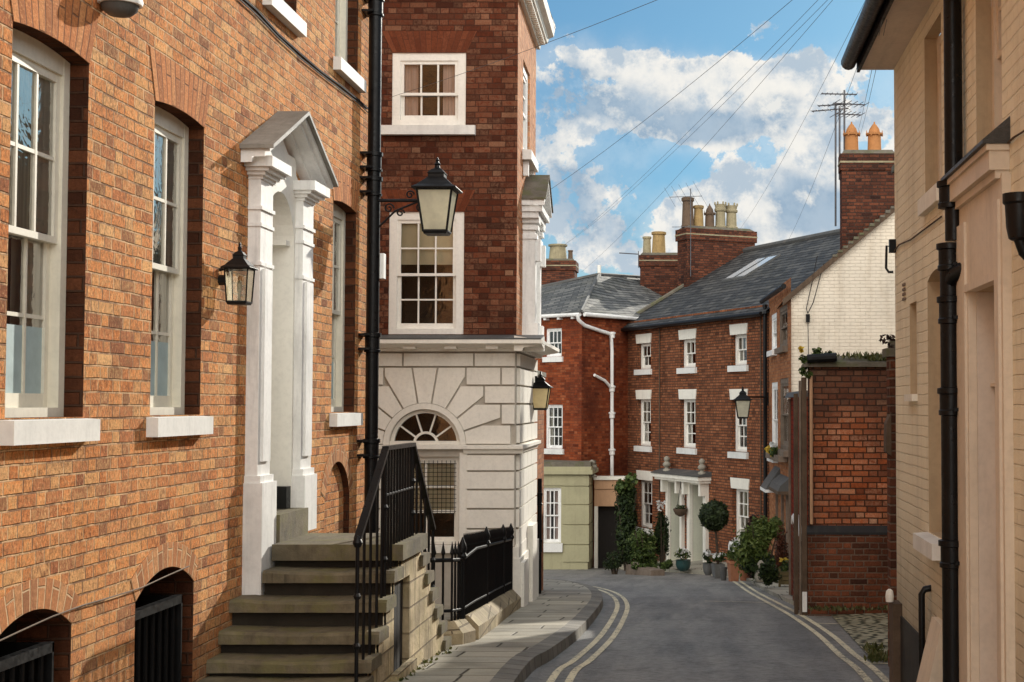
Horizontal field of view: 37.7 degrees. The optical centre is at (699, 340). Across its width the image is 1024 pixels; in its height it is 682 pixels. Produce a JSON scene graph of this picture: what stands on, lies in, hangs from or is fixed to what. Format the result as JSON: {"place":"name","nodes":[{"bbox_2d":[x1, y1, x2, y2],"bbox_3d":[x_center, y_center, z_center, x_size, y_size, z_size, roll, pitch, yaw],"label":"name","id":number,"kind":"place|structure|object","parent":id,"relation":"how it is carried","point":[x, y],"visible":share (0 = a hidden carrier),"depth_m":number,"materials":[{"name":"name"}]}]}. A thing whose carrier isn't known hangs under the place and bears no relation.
{"place":"outdoors","nodes":[
{"label":"outdoors","id":0,"kind":"place"},
{"bbox_2d":[398,579,591,681],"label":"pavement","id":1,"kind":"structure","parent":0,"point":[554,606],"depth_m":13.77,"materials":[{"name":"stone"}]},
{"bbox_2d":[198,533,451,681],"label":"entrance steps","id":2,"kind":"structure","parent":1,"relation":"on","point":[295,622],"depth_m":10.25,"materials":[{"name":"stone"}]},
{"bbox_2d":[352,443,435,681],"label":"handrail","id":3,"kind":"object","parent":2,"relation":"on","point":[390,471],"visible":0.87,"depth_m":10.49,"materials":[{"name":"black metal"}]},
{"bbox_2d":[394,579,402,670],"bbox_3d":[-2.253,2.116,10.818,0.054,0.745,0.558,0,-2,0],"label":"cellar door","id":4,"kind":"structure","parent":2,"relation":"in","point":[398,586],"depth_m":10.93,"materials":[{"name":"black paint"}]},
{"bbox_2d":[426,523,520,644],"bbox_3d":[-2.380,2.630,15.743,0.680,1.536,5.501,0,-2,0],"label":"area railing","id":5,"kind":"object","parent":1,"relation":"on","point":[488,598],"visible":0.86,"depth_m":14.62,"materials":[{"name":"black metal"}]},
{"bbox_2d":[389,0,655,97],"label":"overhead wire","id":6,"kind":"object","parent":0,"point":[529,49],"visible":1,"depth_m":14.88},
{"bbox_2d":[616,560,739,577],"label":"pavement","id":7,"kind":"structure","parent":0,"point":[696,567],"depth_m":38.39,"materials":[{"name":"stone"}]},
{"bbox_2d":[567,0,817,242],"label":"overhead wire","id":8,"kind":"object","parent":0,"point":[715,104],"visible":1,"depth_m":22.03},
{"bbox_2d":[524,568,888,681],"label":"road","id":9,"kind":"structure","parent":0,"point":[683,627],"depth_m":15.02,"materials":[{"name":"grey asphalt"}]},
{"bbox_2d":[490,579,602,681],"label":"kerb","id":10,"kind":"structure","parent":9,"relation":"on","point":[522,666],"depth_m":13.29,"materials":[{"name":"stone"}]},
{"bbox_2d":[546,589,619,681],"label":"yellow line","id":11,"kind":"object","parent":9,"relation":"on","point":[554,675],"visible":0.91,"depth_m":14.38,"materials":[{"name":"beige paint"}]},
{"bbox_2d":[565,586,629,681],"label":"yellow line","id":12,"kind":"object","parent":9,"relation":"on","point":[576,669],"visible":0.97,"depth_m":14.49,"materials":[{"name":"beige paint"}]},
{"bbox_2d":[602,550,626,573],"bbox_3d":[-2.029,5.407,36.106,0.628,0.596,0.572,2,-3,-44],"label":"garden shrub","id":13,"kind":"object","parent":9,"relation":"on","point":[614,561],"visible":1,"depth_m":36.01,"materials":[{"name":"green plant"}]},
{"bbox_2d":[611,472,637,570],"bbox_3d":[-1.905,4.598,37.741,0.652,2.504,0.657,2,-3,-36],"label":"climbing shrub","id":14,"kind":"object","parent":9,"relation":"on","point":[625,501],"visible":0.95,"depth_m":37.64,"materials":[{"name":"green plant"}]},
{"bbox_2d":[627,527,659,565],"bbox_3d":[-1.459,5.247,37.112,0.892,1.163,0.782,0,-2,0],"label":"garden shrub","id":15,"kind":"object","parent":9,"relation":"on","point":[643,549],"visible":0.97,"depth_m":37.01,"materials":[{"name":"green plant"}]},
{"bbox_2d":[399,605,887,681],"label":"weeds","id":16,"kind":"object","parent":9,"relation":"on","point":[875,654],"visible":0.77,"depth_m":13.38,"materials":[{"name":"green plant"}]},
{"bbox_2d":[626,562,668,575],"bbox_3d":[-1.250,5.559,35.521,0.831,0.526,1.540,2,-3,-38],"label":"stone trough","id":17,"kind":"object","parent":9,"relation":"on","point":[652,569],"visible":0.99,"depth_m":35.39,"materials":[{"name":"beige stone"}]},
{"bbox_2d":[652,500,671,566],"bbox_3d":[-0.974,4.936,37.525,0.508,1.808,0.433,0,-2,0],"label":"climbing rose","id":18,"kind":"object","parent":9,"relation":"on","point":[661,527],"visible":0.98,"depth_m":37.48,"materials":[{"name":"green plant"}]},
{"bbox_2d":[673,547,690,570],"bbox_3d":[-0.418,5.458,37.209,0.433,0.633,0.464,-2,-3,38],"label":"flower pot","id":19,"kind":"object","parent":9,"relation":"on","point":[683,563],"visible":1,"depth_m":37.12,"materials":[{"name":"teal ceramic"}]},
{"bbox_2d":[702,549,711,574],"bbox_3d":[0.182,5.024,33.645,0.258,0.595,0.271,1,-3,-30],"label":"flower pot","id":20,"kind":"object","parent":9,"relation":"on","point":[707,569],"visible":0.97,"depth_m":33.58,"materials":[{"name":"grey stone"}]},
{"bbox_2d":[698,498,729,577],"bbox_3d":[0.306,4.342,32.632,0.728,1.736,0.717,0,-2,0],"label":"topiary tree","id":21,"kind":"object","parent":9,"relation":"on","point":[713,515],"visible":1,"depth_m":32.48,"materials":[{"name":"green plant"}]},
{"bbox_2d":[726,537,739,580],"bbox_3d":[0.694,4.505,30.469,0.289,0.915,0.379,1,-3,-21],"label":"planter","id":22,"kind":"object","parent":9,"relation":"on","point":[733,574],"visible":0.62,"depth_m":30.40,"materials":[{"name":"ceramic"}]},
{"bbox_2d":[744,510,765,577],"bbox_3d":[1.123,4.338,30.614,0.585,1.807,0.556,0,-2,0],"label":"purple shrub","id":23,"kind":"object","parent":9,"relation":"on","point":[749,524],"visible":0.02,"depth_m":30.50,"materials":[{"name":"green plant"}]},
{"bbox_2d":[727,514,786,580],"bbox_3d":[1.100,4.052,28.529,1.169,1.485,1.081,0,-2,0],"label":"garden shrub","id":24,"kind":"object","parent":9,"relation":"on","point":[757,536],"visible":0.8,"depth_m":28.37,"materials":[{"name":"green plant"}]},
{"bbox_2d":[732,581,872,681],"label":"yellow line","id":25,"kind":"object","parent":9,"relation":"on","point":[860,672],"visible":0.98,"depth_m":14.60,"materials":[{"name":"yellow paint"}]},
{"bbox_2d":[739,580,888,681],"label":"yellow line","id":26,"kind":"object","parent":9,"relation":"on","point":[879,673],"visible":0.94,"depth_m":14.48,"materials":[{"name":"yellow paint"}]},
{"bbox_2d":[885,589,901,681],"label":"timber post","id":27,"kind":"object","parent":9,"relation":"on","point":[895,610],"visible":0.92,"depth_m":10.97,"materials":[{"name":"paint"}]},
{"bbox_2d":[916,617,942,681],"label":"guard stone","id":28,"kind":"object","parent":9,"relation":"on","point":[931,668],"visible":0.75,"depth_m":9.04,"materials":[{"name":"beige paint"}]},
{"bbox_2d":[585,0,832,268],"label":"overhead wire","id":29,"kind":"object","parent":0,"point":[736,110],"visible":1,"depth_m":20.50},
{"bbox_2d":[720,567,726,580],"bbox_3d":[0.494,4.875,31.002,0.161,0.280,0.159,0,-2,0],"label":"bucket","id":30,"kind":"object","parent":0,"point":[723,571],"visible":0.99,"depth_m":30.95,"materials":[{"name":"grey metal"}]},
{"bbox_2d":[535,0,940,276],"label":"sky","id":31,"kind":"structure","parent":0,"point":[597,83],"materials":[{"name":"blue"}]},
{"bbox_2d":[746,578,793,604],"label":"side pavement","id":32,"kind":"structure","parent":0,"point":[781,592],"depth_m":24.96,"materials":[{"name":"stone"}]},
{"bbox_2d":[755,561,781,585],"bbox_3d":[1.160,4.019,25.502,0.401,0.489,0.438,-2,-3,42],"label":"garden shrub","id":33,"kind":"object","parent":32,"relation":"on","point":[769,574],"visible":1,"depth_m":25.41,"materials":[{"name":"green plant"}]},
{"bbox_2d":[774,523,788,568],"bbox_3d":[1.511,3.969,27.679,0.324,1.128,0.282,-1,-3,27],"label":"russet shrub","id":34,"kind":"object","parent":32,"relation":"on","point":[781,551],"visible":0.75,"depth_m":27.62,"materials":[{"name":"brown plant"}]},
{"bbox_2d":[778,557,788,586],"bbox_3d":[1.508,4.096,26.174,0.240,0.524,0.365,0,-2,3],"label":"wooden planter","id":35,"kind":"object","parent":32,"relation":"on","point":[784,573],"visible":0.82,"depth_m":26.03,"materials":[{"name":"brown wood"}]},
{"bbox_2d":[832,613,887,653],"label":"cobbled yard","id":36,"kind":"structure","parent":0,"point":[862,629],"depth_m":16.41,"materials":[{"name":"grey stone"}]},
{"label":"slate roof house","id":37,"kind":"object","parent":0,"visible":0},
{"bbox_2d":[541,244,578,284],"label":"chimney stack","id":38,"kind":"object","parent":37,"relation":"on","point":[560,266],"visible":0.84,"depth_m":55.16,"materials":[{"name":"brick"}]},
{"bbox_3d":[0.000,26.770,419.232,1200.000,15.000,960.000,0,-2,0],"label":"ground","id":39,"kind":"structure","parent":0,"visible":0},
{"bbox_2d":[0,0,368,681],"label":"brick townhouse","id":40,"kind":"structure","parent":39,"relation":"on","point":[164,408],"depth_m":9.22,"materials":[{"name":"brick"}]},
{"bbox_2d":[0,28,99,445],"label":"window","id":41,"kind":"structure","parent":40,"relation":"in","point":[40,90],"depth_m":7.54,"materials":[{"name":"paint"}]},
{"bbox_2d":[0,566,188,640],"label":"basement cable","id":42,"kind":"object","parent":40,"relation":"attached to","point":[87,604],"visible":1,"depth_m":7.72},
{"bbox_2d":[97,0,143,17],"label":"bulkhead lamp","id":43,"kind":"object","parent":40,"relation":"attached to","point":[122,8],"visible":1,"depth_m":7.93,"materials":[{"name":"white paint"}]},
{"bbox_2d":[64,100,212,436],"bbox_3d":[-3.795,-0.437,9.163,1.270,2.040,0.980,0,-2,0],"label":"window","id":44,"kind":"structure","parent":40,"relation":"in","point":[171,135],"depth_m":9.41,"materials":[{"name":"paint"}]},
{"bbox_2d":[218,242,258,304],"bbox_3d":[-3.115,-0.454,9.947,0.236,0.422,0.197,0,-2,0],"label":"wall lantern","id":45,"kind":"object","parent":40,"relation":"attached to","point":[238,261],"depth_m":9.92,"materials":[{"name":"black metal"}]},
{"bbox_2d":[262,0,306,36],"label":"window","id":46,"kind":"structure","parent":40,"relation":"in","point":[278,8],"depth_m":11.39,"materials":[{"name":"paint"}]},
{"bbox_2d":[240,0,367,112],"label":"wall cable","id":47,"kind":"object","parent":40,"relation":"attached to","point":[276,35],"depth_m":11.80,"materials":[{"name":"black rubber"}]},
{"bbox_2d":[243,0,367,109],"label":"wall cable","id":48,"kind":"object","parent":40,"relation":"attached to","point":[294,48],"depth_m":11.85,"materials":[{"name":"black rubber"}]},
{"bbox_2d":[329,203,362,426],"bbox_3d":[-3.300,-0.241,13.428,0.280,2.020,0.980,0,-2,0],"label":"window","id":49,"kind":"structure","parent":40,"relation":"in","point":[338,276],"depth_m":13.75,"materials":[{"name":"paint"}]},
{"bbox_2d":[333,0,365,92],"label":"window","id":50,"kind":"structure","parent":40,"relation":"in","point":[340,65],"depth_m":13.86,"materials":[{"name":"paint"}]},
{"bbox_2d":[357,0,384,532],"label":"drainpipe","id":51,"kind":"object","parent":40,"relation":"attached to","point":[373,154],"visible":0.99,"depth_m":14.08,"materials":[{"name":"black metal"}]},
{"bbox_2d":[378,157,462,235],"bbox_3d":[-2.726,-1.379,14.133,0.852,0.756,0.422,0,-2,0],"label":"street lamp","id":52,"kind":"object","parent":51,"relation":"attached to","point":[437,192],"visible":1,"depth_m":14.00,"materials":[{"name":"black metal"}]},
{"bbox_2d":[378,0,558,606],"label":"corner house","id":53,"kind":"structure","parent":39,"relation":"on","point":[464,344],"depth_m":18.91,"materials":[{"name":"brick"}]},
{"bbox_2d":[380,253,385,278],"bbox_3d":[-3.046,-0.717,14.195,0.045,0.240,0.100,0,-2,0],"label":"alarm box","id":54,"kind":"object","parent":53,"relation":"attached to","point":[382,265],"visible":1,"depth_m":14.15,"materials":[{"name":"white paint"}]},
{"bbox_2d":[392,457,459,552],"bbox_3d":[-3.487,2.083,19.278,0.990,1.230,1.220,0,-2,0],"label":"window","id":55,"kind":"structure","parent":53,"relation":"in","point":[441,474],"depth_m":18.88,"materials":[{"name":"beige paint"}]},
{"bbox_2d":[389,212,463,333],"bbox_3d":[-3.487,-0.844,19.411,0.994,1.604,1.112,0,-2,0],"label":"window","id":56,"kind":"structure","parent":53,"relation":"in","point":[426,273],"depth_m":18.93,"materials":[{"name":"paint"}]},
{"bbox_2d":[381,53,475,134],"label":"window","id":57,"kind":"structure","parent":53,"relation":"in","point":[414,112],"depth_m":18.99,"materials":[{"name":"paint"}]},
{"bbox_2d":[439,65,537,171],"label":"window","id":58,"kind":"structure","parent":53,"relation":"in","point":[527,154],"depth_m":20.36,"materials":[{"name":"white paint"}]},
{"bbox_2d":[530,371,552,409],"bbox_3d":[-2.251,0.700,20.889,0.328,0.549,0.328,0,-2,0],"label":"street lamp","id":59,"kind":"object","parent":53,"relation":"attached to","point":[541,387],"visible":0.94,"depth_m":20.78,"materials":[{"name":"black metal"}]},
{"bbox_2d":[553,0,791,187],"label":"overhead wire","id":60,"kind":"object","parent":53,"relation":"attached to","point":[681,91],"visible":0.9,"depth_m":16.02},
{"bbox_2d":[534,370,545,590],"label":"building wall","id":61,"kind":"structure","parent":39,"relation":"on","point":[540,447],"depth_m":23.10,"materials":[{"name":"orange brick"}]},
{"bbox_2d":[537,478,542,593],"bbox_3d":[-2.411,2.967,22.243,0.087,1.794,0.086,0,-2,0],"label":"drainpipe","id":62,"kind":"object","parent":61,"relation":"attached to","point":[539,524],"visible":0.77,"depth_m":22.23,"materials":[{"name":"black metal"}]},
{"bbox_2d":[543,460,598,568],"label":"stucco annexe","id":63,"kind":"structure","parent":39,"relation":"on","point":[568,514],"depth_m":41.72,"materials":[{"name":"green paint"}]},
{"bbox_2d":[543,488,562,551],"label":"window","id":64,"kind":"structure","parent":63,"relation":"in","point":[552,496],"depth_m":41.83,"materials":[{"name":"white paint"}]},
{"bbox_2d":[535,265,661,567],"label":"red house","id":65,"kind":"structure","parent":39,"relation":"on","point":[576,422],"depth_m":43.82,"materials":[{"name":"brick"}]},
{"bbox_2d":[542,328,562,361],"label":"window","id":66,"kind":"structure","parent":65,"relation":"in","point":[554,335],"depth_m":43.84,"materials":[{"name":"white paint"}]},
{"bbox_2d":[544,405,563,453],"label":"window","id":67,"kind":"structure","parent":65,"relation":"in","point":[554,427],"depth_m":43.83,"materials":[{"name":"white paint"}]},
{"bbox_2d":[576,314,615,475],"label":"drainpipe","id":68,"kind":"object","parent":65,"relation":"attached to","point":[611,413],"visible":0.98,"depth_m":43.94,"materials":[{"name":"white paint"}]},
{"bbox_2d":[639,231,676,295],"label":"chimney stack","id":69,"kind":"object","parent":65,"relation":"on","point":[658,269],"visible":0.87,"depth_m":49.64,"materials":[{"name":"brick"}]},
{"bbox_2d":[594,476,625,567],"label":"garage","id":70,"kind":"structure","parent":39,"relation":"on","point":[605,517],"depth_m":42.78,"materials":[{"name":"pink paint"}]},
{"bbox_2d":[621,229,839,561],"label":"terrace house","id":71,"kind":"structure","parent":39,"relation":"on","point":[695,362],"depth_m":40.89,"materials":[{"name":"brick"}]},
{"bbox_2d":[634,333,651,374],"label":"window","id":72,"kind":"structure","parent":71,"relation":"in","point":[645,369],"depth_m":43.98,"materials":[{"name":"paint"}]},
{"bbox_2d":[634,390,651,451],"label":"window","id":73,"kind":"structure","parent":71,"relation":"in","point":[645,395],"depth_m":44.04,"materials":[{"name":"paint"}]},
{"bbox_2d":[634,470,652,534],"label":"window","id":74,"kind":"structure","parent":71,"relation":"in","point":[646,477],"depth_m":43.88,"materials":[{"name":"paint"}]},
{"bbox_2d":[663,456,670,470],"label":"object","id":75,"kind":"object","parent":71,"relation":"on","point":[666,464],"visible":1,"depth_m":41.68,"materials":[{"name":"white stone"}]},
{"bbox_2d":[673,482,687,516],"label":"hanging basket","id":76,"kind":"object","parent":71,"relation":"hanging from","point":[680,511],"visible":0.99,"depth_m":40.63,"materials":[{"name":"brown wicker"}]},
{"bbox_2d":[676,328,696,373],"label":"window","id":77,"kind":"structure","parent":71,"relation":"in","point":[690,334],"depth_m":41.34,"materials":[{"name":"paint"}]},
{"bbox_2d":[676,389,696,454],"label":"window","id":78,"kind":"structure","parent":71,"relation":"in","point":[689,395],"depth_m":41.37,"materials":[{"name":"paint"}]},
{"bbox_2d":[698,459,705,473],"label":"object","id":79,"kind":"object","parent":71,"relation":"on","point":[701,467],"visible":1,"depth_m":39.69,"materials":[{"name":"grey stone"}]},
{"bbox_2d":[675,197,757,286],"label":"chimney stack","id":80,"kind":"object","parent":71,"relation":"on","point":[717,245],"visible":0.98,"depth_m":46.46,"materials":[{"name":"brick"}]},
{"bbox_2d":[666,184,708,276],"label":"tv aerial","id":81,"kind":"object","parent":80,"relation":"attached to","point":[690,196],"visible":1,"depth_m":46.03,"materials":[{"name":"metal"}]},
{"bbox_2d":[727,323,747,371],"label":"window","id":82,"kind":"structure","parent":71,"relation":"in","point":[735,329],"depth_m":38.59,"materials":[{"name":"paint"}]},
{"bbox_2d":[727,389,748,458],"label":"window","id":83,"kind":"structure","parent":71,"relation":"in","point":[741,424],"depth_m":38.63,"materials":[{"name":"paint"}]},
{"bbox_2d":[728,477,749,549],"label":"window","id":84,"kind":"structure","parent":71,"relation":"in","point":[742,485],"depth_m":38.53,"materials":[{"name":"paint"}]},
{"bbox_2d":[733,386,768,418],"bbox_3d":[1.185,1.515,36.493,0.601,0.791,1.308,-1,-3,23],"label":"street lamp","id":85,"kind":"object","parent":71,"relation":"attached to","point":[742,399],"visible":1,"depth_m":36.02,"materials":[{"name":"black metal"}]},
{"bbox_2d":[785,390,807,595],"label":"red annexe","id":86,"kind":"structure","parent":39,"relation":"on","point":[790,452],"depth_m":22.98,"materials":[{"name":"paint"}]},
{"bbox_2d":[791,514,801,600],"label":"wall","id":87,"kind":"structure","parent":39,"relation":"on","point":[792,519],"depth_m":21.05,"materials":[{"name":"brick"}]},
{"bbox_2d":[759,205,894,556],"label":"gable house","id":88,"kind":"structure","parent":39,"relation":"on","point":[852,310],"depth_m":32.09,"materials":[{"name":"brick"}]},
{"bbox_2d":[767,312,776,356],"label":"window","id":89,"kind":"structure","parent":88,"relation":"in","point":[770,353],"depth_m":35.95,"materials":[{"name":"white paint"}]},
{"bbox_2d":[767,382,777,462],"bbox_3d":[1.791,1.940,35.488,0.240,1.904,1.537,0,-2,-3],"label":"window","id":90,"kind":"structure","parent":88,"relation":"in","point":[775,384],"depth_m":35.87,"materials":[{"name":"white paint"}]},
{"bbox_2d":[764,442,786,461],"bbox_3d":[1.670,2.522,33.992,0.384,0.438,2.993,0,-2,-2],"label":"window box","id":91,"kind":"object","parent":88,"relation":"attached to","point":[771,451],"visible":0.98,"depth_m":33.62,"materials":[{"name":"green plant"}]},
{"bbox_2d":[774,304,787,354],"bbox_3d":[1.892,-0.264,33.560,0.240,1.082,1.804,0,-2,-3],"label":"window","id":92,"kind":"structure","parent":88,"relation":"in","point":[783,348],"depth_m":33.75,"materials":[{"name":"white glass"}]},
{"bbox_2d":[776,378,788,456],"bbox_3d":[1.898,1.710,33.349,0.240,1.743,1.876,0,-2,-3],"label":"window","id":93,"kind":"structure","parent":88,"relation":"in","point":[783,382],"depth_m":33.71,"materials":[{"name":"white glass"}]},
{"bbox_2d":[806,256,823,353],"bbox_3d":[2.487,-0.548,32.004,0.398,2.601,0.090,0,-2,0],"label":"cable","id":94,"kind":"object","parent":88,"relation":"attached to","point":[807,317],"visible":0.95,"depth_m":32.01,"materials":[{"name":"black metal"}]},
{"bbox_2d":[838,122,894,249],"bbox_3d":[3.686,-2.809,32.523,1.261,4.041,0.584,0,-2,0],"label":"chimney stack","id":95,"kind":"object","parent":88,"relation":"on","point":[867,190],"visible":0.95,"depth_m":32.29,"materials":[{"name":"brick"}]},
{"bbox_2d":[810,102,849,225],"bbox_3d":[2.893,-3.919,32.849,0.850,2.765,0.400,-1,-3,22],"label":"tv aerial","id":96,"kind":"object","parent":95,"relation":"attached to","point":[835,109],"visible":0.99,"depth_m":32.80,"materials":[{"name":"metal"}]},
{"bbox_2d":[818,102,852,179],"bbox_3d":[2.991,-4.416,32.855,0.751,1.695,0.360,-1,-3,17],"label":"tv aerial","id":97,"kind":"object","parent":95,"relation":"attached to","point":[849,103],"visible":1,"depth_m":32.82,"materials":[{"name":"metal"}]},
{"bbox_2d":[821,90,867,150],"bbox_3d":[3.213,-4.751,32.794,1.070,1.645,0.853,0,-2,0],"label":"tv aerial","id":98,"kind":"object","parent":95,"relation":"attached to","point":[843,102],"visible":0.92,"depth_m":32.84,"materials":[{"name":"metal"}]},
{"bbox_2d":[793,353,887,615],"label":"brick outbuilding","id":99,"kind":"structure","parent":39,"relation":"on","point":[842,534],"depth_m":18.72,"materials":[{"name":"red brick"}]},
{"bbox_2d":[798,346,881,378],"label":"wall plants","id":100,"kind":"object","parent":99,"relation":"on","point":[803,360],"depth_m":18.78,"materials":[{"name":"green plant"}]},
{"bbox_2d":[864,353,885,360],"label":"coping weeds","id":101,"kind":"object","parent":99,"relation":"on","point":[870,357],"visible":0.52,"depth_m":18.77,"materials":[{"name":"green plant"}]},
{"bbox_2d":[879,334,896,665],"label":"brick pier","id":102,"kind":"structure","parent":39,"relation":"on","point":[888,353],"depth_m":12.28,"materials":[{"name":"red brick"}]},
{"bbox_2d":[841,0,1023,681],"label":"cream house","id":103,"kind":"structure","parent":39,"relation":"on","point":[983,174],"depth_m":8.06,"materials":[{"name":"brick"}]},
{"bbox_2d":[885,239,895,272],"bbox_3d":[1.458,-0.648,11.339,0.086,0.260,0.060,0,-2,0],"label":"hook bracket","id":104,"kind":"object","parent":103,"relation":"attached to","point":[892,245],"visible":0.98,"depth_m":11.32,"materials":[{"name":"black metal"}]},
{"bbox_2d":[904,394,917,400],"bbox_3d":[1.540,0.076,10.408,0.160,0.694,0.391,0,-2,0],"label":"window sill","id":105,"kind":"structure","parent":103,"relation":"in","point":[907,397],"depth_m":10.24,"materials":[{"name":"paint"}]},
{"bbox_2d":[894,216,941,250],"bbox_3d":[1.488,-0.737,10.251,0.011,0.048,2.246,0,-2,0],"label":"wall cable","id":106,"kind":"object","parent":103,"relation":"attached to","point":[937,219],"depth_m":10.04,"materials":[{"name":"black rubber"}]},
{"bbox_2d":[918,585,930,667],"bbox_3d":[1.466,1.907,9.605,0.096,0.650,0.042,0,-2,0],"label":"standpipe","id":107,"kind":"object","parent":103,"relation":"attached to","point":[921,610],"visible":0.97,"depth_m":9.59,"materials":[{"name":"black metal"}]},
{"bbox_2d":[913,532,940,560],"bbox_3d":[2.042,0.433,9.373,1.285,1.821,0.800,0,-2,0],"label":"window sill","id":108,"kind":"structure","parent":103,"relation":"in","point":[925,543],"depth_m":9.22,"materials":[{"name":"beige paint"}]},
{"bbox_2d":[936,0,962,681],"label":"drainpipe","id":109,"kind":"object","parent":103,"relation":"attached to","point":[949,267],"visible":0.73,"depth_m":8.30,"materials":[{"name":"black metal"}]},
{"bbox_2d":[917,34,991,215],"bbox_3d":[2.070,-1.453,9.534,1.230,1.208,0.780,0,-2,0],"label":"window","id":110,"kind":"structure","parent":103,"relation":"in","point":[930,199],"depth_m":9.81,"materials":[{"name":"beige paint"}]},
{"bbox_2d":[991,0,1001,130],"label":"window","id":111,"kind":"structure","parent":103,"relation":"in","point":[996,42],"depth_m":7.98,"materials":[{"name":"beige paint"}]},
{"bbox_2d":[1002,192,1023,259],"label":"rainwater hopper","id":112,"kind":"object","parent":103,"relation":"attached to","point":[1013,203],"visible":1,"depth_m":6.58,"materials":[{"name":"black metal"}]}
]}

